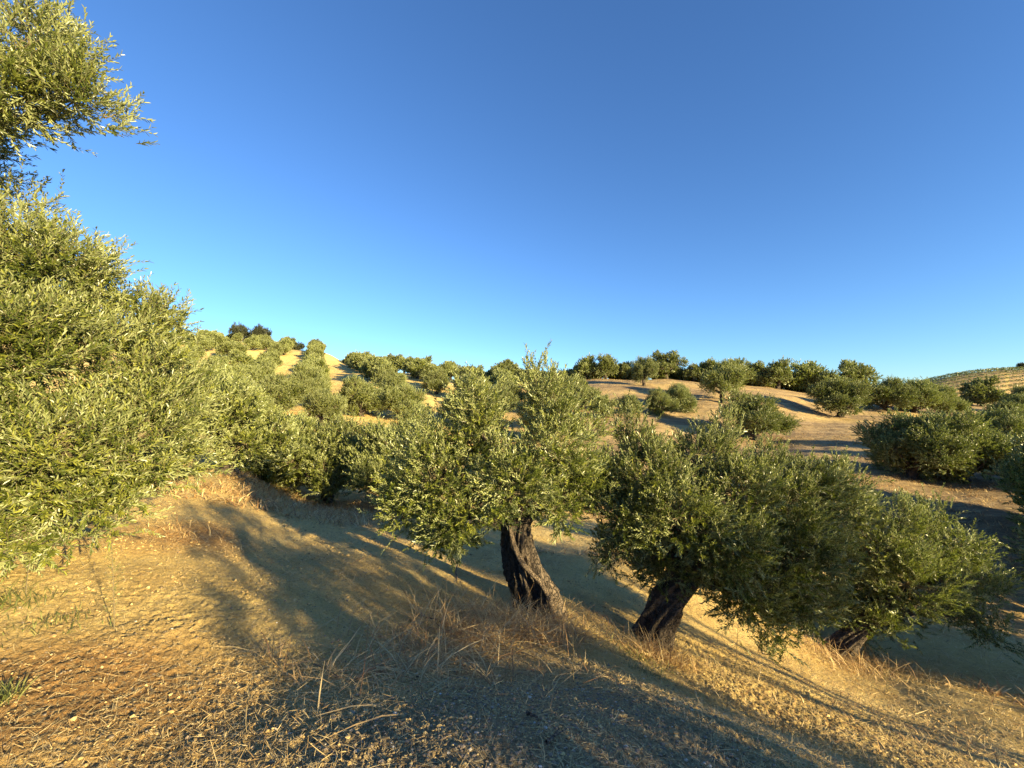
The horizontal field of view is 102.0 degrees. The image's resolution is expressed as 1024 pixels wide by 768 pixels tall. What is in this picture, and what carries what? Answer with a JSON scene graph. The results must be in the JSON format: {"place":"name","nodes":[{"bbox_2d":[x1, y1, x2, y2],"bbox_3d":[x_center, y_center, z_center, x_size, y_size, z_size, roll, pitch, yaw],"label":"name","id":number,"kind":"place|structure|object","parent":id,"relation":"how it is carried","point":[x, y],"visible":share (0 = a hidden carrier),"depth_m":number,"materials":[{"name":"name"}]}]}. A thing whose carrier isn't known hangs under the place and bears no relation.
{"place":"outdoors","nodes":[
{"label":"outdoors","id":0,"kind":"place"},
{"bbox_2d":[0,343,1023,767],"bbox_3d":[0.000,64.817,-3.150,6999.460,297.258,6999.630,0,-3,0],"label":"ground","id":1,"kind":"structure","parent":0,"point":[818,423],"depth_m":3.76,"materials":[{"name":"beige soil"}]},
{"bbox_2d":[15,551,35,593],"bbox_3d":[-3.819,1.500,3.270,0.105,0.371,0.106,0,-3,0],"label":"weed","id":2,"kind":"object","parent":1,"relation":"on","point":[27,576],"visible":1,"depth_m":3.26,"materials":[{"name":"brown plant"}]},
{"bbox_2d":[103,543,126,629],"bbox_3d":[-2.797,1.437,2.914,0.194,0.599,0.130,-2,-4,34],"label":"weed","id":3,"kind":"object","parent":1,"relation":"on","point":[113,601],"visible":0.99,"depth_m":2.93,"materials":[{"name":"brown plant"}]},
{"bbox_2d":[0,0,239,583],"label":"olive tree","id":4,"kind":"object","parent":1,"relation":"on","point":[47,316],"visible":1,"depth_m":3.68,"materials":[{"name":"green plant"}]},
{"bbox_2d":[193,344,206,358],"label":"olive tree","id":5,"kind":"object","parent":1,"relation":"on","point":[200,350],"visible":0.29,"depth_m":73.86,"materials":[{"name":"green plant"}]},
{"bbox_2d":[197,337,217,350],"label":"olive tree","id":6,"kind":"object","parent":1,"relation":"on","point":[207,343],"visible":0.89,"depth_m":84.78,"materials":[{"name":"green plant"}]},
{"bbox_2d":[196,355,231,367],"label":"olive tree","id":7,"kind":"object","parent":1,"relation":"on","point":[210,358],"visible":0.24,"depth_m":62.20,"materials":[{"name":"green plant"}]},
{"bbox_2d":[211,331,229,348],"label":"olive tree","id":8,"kind":"object","parent":1,"relation":"on","point":[218,338],"visible":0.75,"depth_m":89.26,"materials":[{"name":"green plant"}]},
{"bbox_2d":[215,341,242,355],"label":"olive tree","id":9,"kind":"object","parent":1,"relation":"on","point":[225,348],"visible":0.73,"depth_m":79.53,"materials":[{"name":"green plant"}]},
{"bbox_2d":[158,357,308,477],"bbox_3d":[-7.258,0.968,10.672,3.317,3.362,3.576,-3,-4,45],"label":"olive tree","id":10,"kind":"object","parent":1,"relation":"on","point":[244,431],"visible":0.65,"depth_m":10.33,"materials":[{"name":"green plant"}]},
{"bbox_2d":[227,322,250,342],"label":"oak tree","id":11,"kind":"object","parent":1,"relation":"on","point":[236,328],"visible":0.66,"depth_m":113.04,"materials":[{"name":"green plant"}]},
{"bbox_2d":[226,364,253,380],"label":"olive tree","id":12,"kind":"object","parent":1,"relation":"on","point":[236,367],"visible":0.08,"depth_m":45.26,"materials":[{"name":"green plant"}]},
{"bbox_2d":[228,348,254,365],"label":"olive tree","id":13,"kind":"object","parent":1,"relation":"on","point":[237,357],"visible":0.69,"depth_m":71.21,"materials":[{"name":"green plant"}]},
{"bbox_2d":[224,362,271,385],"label":"olive tree","id":14,"kind":"object","parent":1,"relation":"on","point":[255,372],"visible":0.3,"depth_m":48.98,"materials":[{"name":"green plant"}]},
{"bbox_2d":[243,336,261,350],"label":"olive tree","id":15,"kind":"object","parent":1,"relation":"on","point":[252,343],"visible":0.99,"depth_m":93.47,"materials":[{"name":"green plant"}]},
{"bbox_2d":[247,323,271,337],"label":"oak tree","id":16,"kind":"object","parent":1,"relation":"on","point":[258,329],"visible":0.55,"depth_m":112.74,"materials":[{"name":"green plant"}]},
{"bbox_2d":[247,355,278,370],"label":"olive tree","id":17,"kind":"object","parent":1,"relation":"on","point":[268,359],"visible":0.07,"depth_m":69.45,"materials":[{"name":"green plant"}]},
{"bbox_2d":[252,359,274,374],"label":"olive tree","id":18,"kind":"object","parent":1,"relation":"on","point":[265,367],"visible":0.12,"depth_m":61.00,"materials":[{"name":"green plant"}]},
{"bbox_2d":[259,339,272,350],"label":"olive tree","id":19,"kind":"object","parent":1,"relation":"on","point":[266,344],"visible":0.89,"depth_m":96.92,"materials":[{"name":"green plant"}]},
{"bbox_2d":[257,351,282,366],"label":"olive tree","id":20,"kind":"object","parent":1,"relation":"on","point":[277,362],"visible":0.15,"depth_m":74.90,"materials":[{"name":"green plant"}]},
{"bbox_2d":[267,626,277,675],"bbox_3d":[-1.484,1.668,2.582,0.078,0.319,0.075,2,-4,-37],"label":"dry stalk","id":21,"kind":"object","parent":1,"relation":"on","point":[271,633],"visible":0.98,"depth_m":2.58,"materials":[{"name":"brown plant"}]},
{"bbox_2d":[262,395,283,418],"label":"olive tree","id":22,"kind":"object","parent":1,"relation":"on","point":[271,406],"visible":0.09,"depth_m":25.82,"materials":[{"name":"green plant"}]},
{"bbox_2d":[266,343,284,355],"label":"olive tree","id":23,"kind":"object","parent":1,"relation":"on","point":[278,348],"visible":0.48,"depth_m":86.79,"materials":[{"name":"green plant"}]},
{"bbox_2d":[233,408,327,488],"bbox_3d":[-7.522,2.243,13.384,2.731,2.967,2.857,3,-4,-45],"label":"olive tree","id":24,"kind":"object","parent":1,"relation":"on","point":[307,426],"visible":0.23,"depth_m":12.99,"materials":[{"name":"green plant"}]},
{"bbox_2d":[274,339,291,355],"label":"olive tree","id":25,"kind":"object","parent":1,"relation":"on","point":[284,343],"visible":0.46,"depth_m":91.92,"materials":[{"name":"green plant"}]},
{"bbox_2d":[256,370,311,410],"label":"olive tree","id":26,"kind":"object","parent":1,"relation":"on","point":[287,393],"visible":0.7,"depth_m":30.78,"materials":[{"name":"green plant"}]},
{"bbox_2d":[289,360,332,390],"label":"olive tree","id":27,"kind":"object","parent":1,"relation":"on","point":[304,371],"visible":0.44,"depth_m":40.18,"materials":[{"name":"green plant"}]},
{"bbox_2d":[288,361,333,385],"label":"olive tree","id":28,"kind":"object","parent":1,"relation":"on","point":[327,378],"visible":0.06,"depth_m":43.99,"materials":[{"name":"green plant"}]},
{"bbox_2d":[295,377,330,404],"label":"olive tree","id":29,"kind":"object","parent":1,"relation":"on","point":[313,385],"visible":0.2,"depth_m":35.67,"materials":[{"name":"green plant"}]},
{"bbox_2d":[301,357,330,377],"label":"olive tree","id":30,"kind":"object","parent":1,"relation":"on","point":[320,363],"visible":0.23,"depth_m":56.54,"materials":[{"name":"green plant"}]},
{"bbox_2d":[263,410,369,503],"bbox_3d":[-5.867,2.620,13.461,4.068,3.630,3.881,2,-3,-29],"label":"olive tree","id":31,"kind":"object","parent":1,"relation":"on","point":[326,478],"visible":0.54,"depth_m":12.58,"materials":[{"name":"green plant"}]},
{"bbox_2d":[300,386,347,428],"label":"olive tree","id":32,"kind":"object","parent":1,"relation":"on","point":[319,404],"visible":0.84,"depth_m":25.96,"materials":[{"name":"green plant"}]},
{"bbox_2d":[0,578,690,705],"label":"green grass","id":33,"kind":"structure","parent":1,"relation":"on","point":[7,691],"depth_m":3.07,"materials":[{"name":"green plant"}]},
{"bbox_2d":[333,372,391,416],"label":"olive tree","id":34,"kind":"object","parent":1,"relation":"on","point":[361,397],"visible":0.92,"depth_m":33.83,"materials":[{"name":"green plant"}]},
{"bbox_2d":[349,351,375,370],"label":"olive tree","id":35,"kind":"object","parent":1,"relation":"on","point":[356,357],"visible":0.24,"depth_m":75.78,"materials":[{"name":"green plant"}]},
{"bbox_2d":[360,356,389,377],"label":"olive tree","id":36,"kind":"object","parent":1,"relation":"on","point":[364,367],"visible":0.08,"depth_m":58.90,"materials":[{"name":"green plant"}]},
{"bbox_2d":[364,355,396,380],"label":"olive tree","id":37,"kind":"object","parent":1,"relation":"on","point":[376,361],"visible":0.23,"depth_m":55.23,"materials":[{"name":"green plant"}]},
{"bbox_2d":[370,363,390,384],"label":"olive tree","id":38,"kind":"object","parent":1,"relation":"on","point":[379,369],"visible":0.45,"depth_m":51.88,"materials":[{"name":"green plant"}]},
{"bbox_2d":[376,367,397,386],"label":"olive tree","id":39,"kind":"object","parent":1,"relation":"on","point":[387,372],"visible":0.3,"depth_m":46.92,"materials":[{"name":"green plant"}]},
{"bbox_2d":[338,413,440,509],"bbox_3d":[-3.515,2.534,12.240,3.486,3.394,2.899,0,-3,9],"label":"olive tree","id":40,"kind":"object","parent":1,"relation":"on","point":[358,464],"visible":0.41,"depth_m":11.80,"materials":[{"name":"green plant"}]},
{"bbox_2d":[377,372,407,396],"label":"olive tree","id":41,"kind":"object","parent":1,"relation":"on","point":[397,380],"visible":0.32,"depth_m":42.23,"materials":[{"name":"green plant"}]},
{"bbox_2d":[386,353,403,371],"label":"olive tree","id":42,"kind":"object","parent":1,"relation":"on","point":[391,357],"visible":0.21,"depth_m":78.34,"materials":[{"name":"green plant"}]},
{"bbox_2d":[395,357,408,372],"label":"olive tree","id":43,"kind":"object","parent":1,"relation":"on","point":[399,362],"visible":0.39,"depth_m":74.93,"materials":[{"name":"green plant"}]},
{"bbox_2d":[382,381,428,420],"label":"olive tree","id":44,"kind":"object","parent":1,"relation":"on","point":[405,396],"visible":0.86,"depth_m":34.00,"materials":[{"name":"green plant"}]},
{"bbox_2d":[401,355,415,374],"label":"olive tree","id":45,"kind":"object","parent":1,"relation":"on","point":[404,365],"visible":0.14,"depth_m":70.70,"materials":[{"name":"green plant"}]},
{"bbox_2d":[387,401,439,432],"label":"olive tree","id":46,"kind":"object","parent":1,"relation":"on","point":[408,413],"visible":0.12,"depth_m":26.86,"materials":[{"name":"green plant"}]},
{"bbox_2d":[406,357,427,378],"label":"olive tree","id":47,"kind":"object","parent":1,"relation":"on","point":[415,367],"visible":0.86,"depth_m":62.12,"materials":[{"name":"green plant"}]},
{"bbox_2d":[418,362,443,379],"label":"olive tree","id":48,"kind":"object","parent":1,"relation":"on","point":[432,366],"visible":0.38,"depth_m":58.88,"materials":[{"name":"green plant"}]},
{"bbox_2d":[419,368,450,394],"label":"olive tree","id":49,"kind":"object","parent":1,"relation":"on","point":[434,382],"visible":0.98,"depth_m":49.48,"materials":[{"name":"green plant"}]},
{"bbox_2d":[436,360,458,377],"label":"olive tree","id":50,"kind":"object","parent":1,"relation":"on","point":[449,365],"visible":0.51,"depth_m":73.24,"materials":[{"name":"green plant"}]},
{"bbox_2d":[439,388,487,425],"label":"olive tree","id":51,"kind":"object","parent":1,"relation":"on","point":[445,408],"visible":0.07,"depth_m":34.18,"materials":[{"name":"green plant"}]},
{"bbox_2d":[452,372,489,392],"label":"olive tree","id":52,"kind":"object","parent":1,"relation":"on","point":[466,373],"visible":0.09,"depth_m":46.08,"materials":[{"name":"green plant"}]},
{"bbox_2d":[462,364,486,377],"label":"olive tree","id":53,"kind":"object","parent":1,"relation":"on","point":[478,369],"visible":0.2,"depth_m":61.07,"materials":[{"name":"green plant"}]},
{"bbox_2d":[357,340,631,620],"bbox_3d":[-0.161,1.306,5.591,3.832,3.820,2.233,0,-3,0],"label":"olive tree","id":54,"kind":"object","parent":1,"relation":"on","point":[516,480],"visible":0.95,"depth_m":5.23,"materials":[{"name":"green plant"}]},
{"bbox_2d":[484,367,517,394],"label":"olive tree","id":55,"kind":"object","parent":1,"relation":"on","point":[494,378],"visible":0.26,"depth_m":52.52,"materials":[{"name":"green plant"}]},
{"bbox_2d":[482,385,519,413],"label":"olive tree","id":56,"kind":"object","parent":1,"relation":"on","point":[515,399],"visible":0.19,"depth_m":38.30,"materials":[{"name":"green plant"}]},
{"bbox_2d":[492,359,519,369],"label":"olive tree","id":57,"kind":"object","parent":1,"relation":"on","point":[507,362],"visible":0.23,"depth_m":71.59,"materials":[{"name":"green plant"}]},
{"bbox_2d":[0,497,1019,767],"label":"soil crumbs","id":58,"kind":"object","parent":1,"relation":"on","point":[440,725],"visible":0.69,"depth_m":2.37,"materials":[{"name":"brown soil"}]},
{"bbox_2d":[1,514,1021,767],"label":"pebbles","id":59,"kind":"object","parent":1,"relation":"on","point":[553,762],"visible":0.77,"depth_m":2.06,"materials":[{"name":"beige stone"}]},
{"bbox_2d":[498,380,524,403],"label":"olive tree","id":60,"kind":"object","parent":1,"relation":"on","point":[517,391],"visible":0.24,"depth_m":47.29,"materials":[{"name":"green plant"}]},
{"bbox_2d":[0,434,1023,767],"bbox_3d":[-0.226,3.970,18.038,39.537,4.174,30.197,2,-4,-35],"label":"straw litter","id":61,"kind":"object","parent":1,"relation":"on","point":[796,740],"visible":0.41,"depth_m":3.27,"materials":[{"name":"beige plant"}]},
{"bbox_2d":[7,371,1023,712],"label":"dry weeds","id":62,"kind":"object","parent":1,"relation":"on","point":[315,509],"visible":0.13,"depth_m":9.95,"materials":[{"name":"plant"}]},
{"bbox_2d":[517,369,538,384],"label":"olive tree","id":63,"kind":"object","parent":1,"relation":"on","point":[520,374],"visible":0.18,"depth_m":59.01,"materials":[{"name":"green plant"}]},
{"bbox_2d":[514,397,568,437],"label":"olive tree","id":64,"kind":"object","parent":1,"relation":"on","point":[522,409],"visible":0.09,"depth_m":29.05,"materials":[{"name":"green plant"}]},
{"bbox_2d":[545,728,566,743],"bbox_3d":[0.186,1.586,1.873,0.127,0.040,0.054,2,-4,-40],"label":"stick","id":65,"kind":"object","parent":1,"relation":"on","point":[550,739],"visible":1,"depth_m":1.87,"materials":[{"name":"wood"}]},
{"bbox_2d":[127,512,1023,767],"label":"dry grass","id":66,"kind":"structure","parent":1,"relation":"on","point":[527,630],"depth_m":3.85,"materials":[{"name":"plant"}]},
{"bbox_2d":[563,375,602,409],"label":"olive tree","id":67,"kind":"object","parent":1,"relation":"on","point":[590,391],"visible":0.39,"depth_m":40.08,"materials":[{"name":"green plant"}]},
{"bbox_2d":[570,352,597,379],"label":"olive tree","id":68,"kind":"object","parent":1,"relation":"on","point":[584,365],"visible":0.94,"depth_m":63.78,"materials":[{"name":"green plant"}]},
{"bbox_2d":[586,393,616,417],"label":"olive tree","id":69,"kind":"object","parent":1,"relation":"on","point":[603,399],"visible":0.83,"depth_m":36.69,"materials":[{"name":"green plant"}]},
{"bbox_2d":[593,353,619,378],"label":"olive tree","id":70,"kind":"object","parent":1,"relation":"on","point":[606,364],"visible":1,"depth_m":62.91,"materials":[{"name":"green plant"}]},
{"bbox_2d":[617,360,632,379],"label":"olive tree","id":71,"kind":"object","parent":1,"relation":"on","point":[624,370],"visible":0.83,"depth_m":64.42,"materials":[{"name":"green plant"}]},
{"bbox_2d":[615,393,643,413],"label":"olive tree","id":72,"kind":"object","parent":1,"relation":"on","point":[632,400],"visible":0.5,"depth_m":37.95,"materials":[{"name":"green plant"}]},
{"bbox_2d":[630,355,658,385],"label":"olive tree","id":73,"kind":"object","parent":1,"relation":"on","point":[643,369],"visible":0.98,"depth_m":52.59,"materials":[{"name":"green plant"}]},
{"bbox_2d":[642,387,683,415],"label":"olive tree","id":74,"kind":"object","parent":1,"relation":"on","point":[660,401],"visible":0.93,"depth_m":38.88,"materials":[{"name":"green plant"}]},
{"bbox_2d":[650,350,689,378],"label":"olive tree","id":75,"kind":"object","parent":1,"relation":"on","point":[669,363],"visible":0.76,"depth_m":61.24,"materials":[{"name":"green plant"}]},
{"bbox_2d":[665,380,698,413],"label":"olive tree","id":76,"kind":"object","parent":1,"relation":"on","point":[682,394],"visible":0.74,"depth_m":40.80,"materials":[{"name":"green plant"}]},
{"bbox_2d":[682,363,702,381],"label":"olive tree","id":77,"kind":"object","parent":1,"relation":"on","point":[690,371],"visible":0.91,"depth_m":60.31,"materials":[{"name":"green plant"}]},
{"bbox_2d":[697,357,717,377],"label":"olive tree","id":78,"kind":"object","parent":1,"relation":"on","point":[708,364],"visible":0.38,"depth_m":59.61,"materials":[{"name":"green plant"}]},
{"bbox_2d":[695,357,748,402],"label":"olive tree","id":79,"kind":"object","parent":1,"relation":"on","point":[722,375],"visible":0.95,"depth_m":43.70,"materials":[{"name":"green plant"}]},
{"bbox_2d":[573,388,897,670],"bbox_3d":[3.359,1.876,5.775,5.141,3.671,2.991,0,-3,0],"label":"olive tree","id":80,"kind":"object","parent":1,"relation":"on","point":[689,537],"visible":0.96,"depth_m":5.23,"materials":[{"name":"green plant"}]},
{"bbox_2d":[718,357,756,380],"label":"olive tree","id":81,"kind":"object","parent":1,"relation":"on","point":[738,361],"visible":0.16,"depth_m":59.20,"materials":[{"name":"green plant"}]},
{"bbox_2d":[742,376,759,385],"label":"olive tree","id":82,"kind":"object","parent":1,"relation":"on","point":[752,382],"visible":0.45,"depth_m":62.03,"materials":[{"name":"green plant"}]},
{"bbox_2d":[744,360,770,385],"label":"olive tree","id":83,"kind":"object","parent":1,"relation":"on","point":[758,367],"visible":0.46,"depth_m":61.85,"materials":[{"name":"green plant"}]},
{"bbox_2d":[717,388,804,440],"bbox_3d":[19.629,2.578,33.354,6.001,4.729,5.738,2,-3,-32],"label":"olive tree","id":84,"kind":"object","parent":1,"relation":"on","point":[762,417],"visible":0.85,"depth_m":32.50,"materials":[{"name":"green plant"}]},
{"bbox_2d":[758,355,795,388],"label":"olive tree","id":85,"kind":"object","parent":1,"relation":"on","point":[779,373],"visible":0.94,"depth_m":60.77,"materials":[{"name":"green plant"}]},
{"bbox_2d":[780,374,811,392],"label":"olive tree","id":86,"kind":"object","parent":1,"relation":"on","point":[796,381],"visible":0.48,"depth_m":63.86,"materials":[{"name":"green plant"}]},
{"bbox_2d":[787,359,828,392],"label":"olive tree","id":87,"kind":"object","parent":1,"relation":"on","point":[810,371],"visible":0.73,"depth_m":63.25,"materials":[{"name":"green plant"}]},
{"bbox_2d":[813,368,845,384],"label":"olive tree","id":88,"kind":"object","parent":1,"relation":"on","point":[826,376],"visible":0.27,"depth_m":61.18,"materials":[{"name":"green plant"}]},
{"bbox_2d":[805,375,875,417],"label":"olive tree","id":89,"kind":"object","parent":1,"relation":"on","point":[835,395],"visible":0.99,"depth_m":43.70,"materials":[{"name":"green plant"}]},
{"bbox_2d":[838,359,882,387],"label":"olive tree","id":90,"kind":"object","parent":1,"relation":"on","point":[851,369],"visible":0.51,"depth_m":62.44,"materials":[{"name":"green plant"}]},
{"bbox_2d":[863,376,923,411],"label":"olive tree","id":91,"kind":"object","parent":1,"relation":"on","point":[896,391],"visible":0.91,"depth_m":47.46,"materials":[{"name":"green plant"}]},
{"bbox_2d":[804,483,1023,664],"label":"olive tree","id":92,"kind":"object","parent":1,"relation":"on","point":[905,563],"visible":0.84,"depth_m":7.08,"materials":[{"name":"green plant"}]},
{"bbox_2d":[848,406,984,480],"bbox_3d":[19.699,3.258,20.250,4.684,4.388,5.633,0,-3,1],"label":"olive tree","id":93,"kind":"object","parent":1,"relation":"on","point":[889,447],"visible":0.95,"depth_m":19.68,"materials":[{"name":"green plant"}]},
{"bbox_2d":[895,376,950,412],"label":"olive tree","id":94,"kind":"object","parent":1,"relation":"on","point":[930,396],"visible":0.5,"depth_m":47.34,"materials":[{"name":"green plant"}]},
{"bbox_2d":[929,381,971,413],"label":"olive tree","id":95,"kind":"object","parent":1,"relation":"on","point":[955,403],"visible":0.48,"depth_m":47.91,"materials":[{"name":"green plant"}]},
{"bbox_2d":[908,405,1023,484],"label":"olive tree","id":96,"kind":"object","parent":1,"relation":"on","point":[996,445],"visible":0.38,"depth_m":18.84,"materials":[{"name":"green plant"}]},
{"bbox_2d":[922,366,1023,396],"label":"olive grove","id":97,"kind":"object","parent":1,"relation":"on","point":[958,374],"visible":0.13,"depth_m":443.50,"materials":[{"name":"green plant"}]},
{"bbox_2d":[958,375,1007,406],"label":"olive tree","id":98,"kind":"object","parent":1,"relation":"on","point":[980,391],"visible":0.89,"depth_m":57.36,"materials":[{"name":"green plant"}]},
{"bbox_2d":[963,432,1023,530],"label":"olive tree","id":99,"kind":"object","parent":1,"relation":"on","point":[1014,473],"visible":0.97,"depth_m":14.57,"materials":[{"name":"green plant"}]},
{"bbox_2d":[969,404,1023,448],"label":"olive tree","id":100,"kind":"object","parent":1,"relation":"on","point":[1005,422],"visible":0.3,"depth_m":24.23,"materials":[{"name":"green plant"}]},
{"bbox_2d":[982,392,1023,414],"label":"olive tree","id":101,"kind":"object","parent":1,"relation":"on","point":[1015,401],"visible":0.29,"depth_m":40.13,"materials":[{"name":"green plant"}]},
{"bbox_2d":[991,513,1023,586],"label":"olive tree","id":102,"kind":"object","parent":1,"relation":"on","point":[1020,532],"visible":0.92,"depth_m":10.05,"materials":[{"name":"green plant"}]},
{"bbox_2d":[998,383,1023,401],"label":"olive tree","id":103,"kind":"object","parent":1,"relation":"on","point":[1016,389],"visible":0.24,"depth_m":50.76,"materials":[{"name":"green plant"}]},
{"bbox_2d":[0,0,1023,383],"label":"sky","id":104,"kind":"structure","parent":0,"point":[826,182],"materials":[{"name":"blue"}]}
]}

